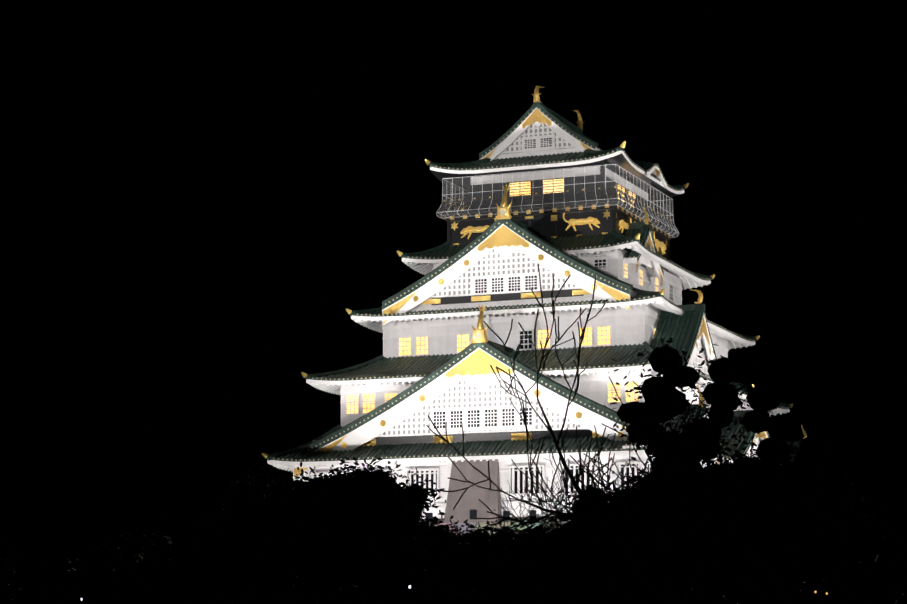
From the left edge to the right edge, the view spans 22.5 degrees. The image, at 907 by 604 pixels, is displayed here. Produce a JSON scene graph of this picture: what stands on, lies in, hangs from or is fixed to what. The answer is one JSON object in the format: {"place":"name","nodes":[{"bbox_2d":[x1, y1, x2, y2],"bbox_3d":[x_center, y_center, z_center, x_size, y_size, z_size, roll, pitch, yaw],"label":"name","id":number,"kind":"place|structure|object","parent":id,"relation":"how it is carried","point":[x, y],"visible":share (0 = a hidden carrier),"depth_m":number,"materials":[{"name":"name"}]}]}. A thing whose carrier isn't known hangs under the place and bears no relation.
{"place":"outdoors","nodes":[
{"label":"outdoors","id":0,"kind":"place"},
{"bbox_2d":[0,264,906,603],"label":"trees","id":1,"kind":"object","parent":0,"point":[307,532],"depth_m":136.90,"materials":[{"name":"black plant"}]},
{"bbox_2d":[0,0,906,584],"label":"sky","id":2,"kind":"structure","parent":0,"point":[197,197],"materials":[{"name":"black"}]},
{"bbox_3d":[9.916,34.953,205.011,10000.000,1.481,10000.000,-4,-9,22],"label":"ground","id":3,"kind":"structure","parent":0,"visible":0},
{"bbox_2d":[81,584,827,603],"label":"lights","id":4,"kind":"object","parent":3,"relation":"on","point":[409,587],"visible":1,"depth_m":100.68,"materials":[{"name":"white metal"}]},
{"bbox_2d":[262,86,806,534],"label":"castle","id":5,"kind":"structure","parent":3,"relation":"on","point":[550,192],"depth_m":196.41,"materials":[{"name":"white paint"}]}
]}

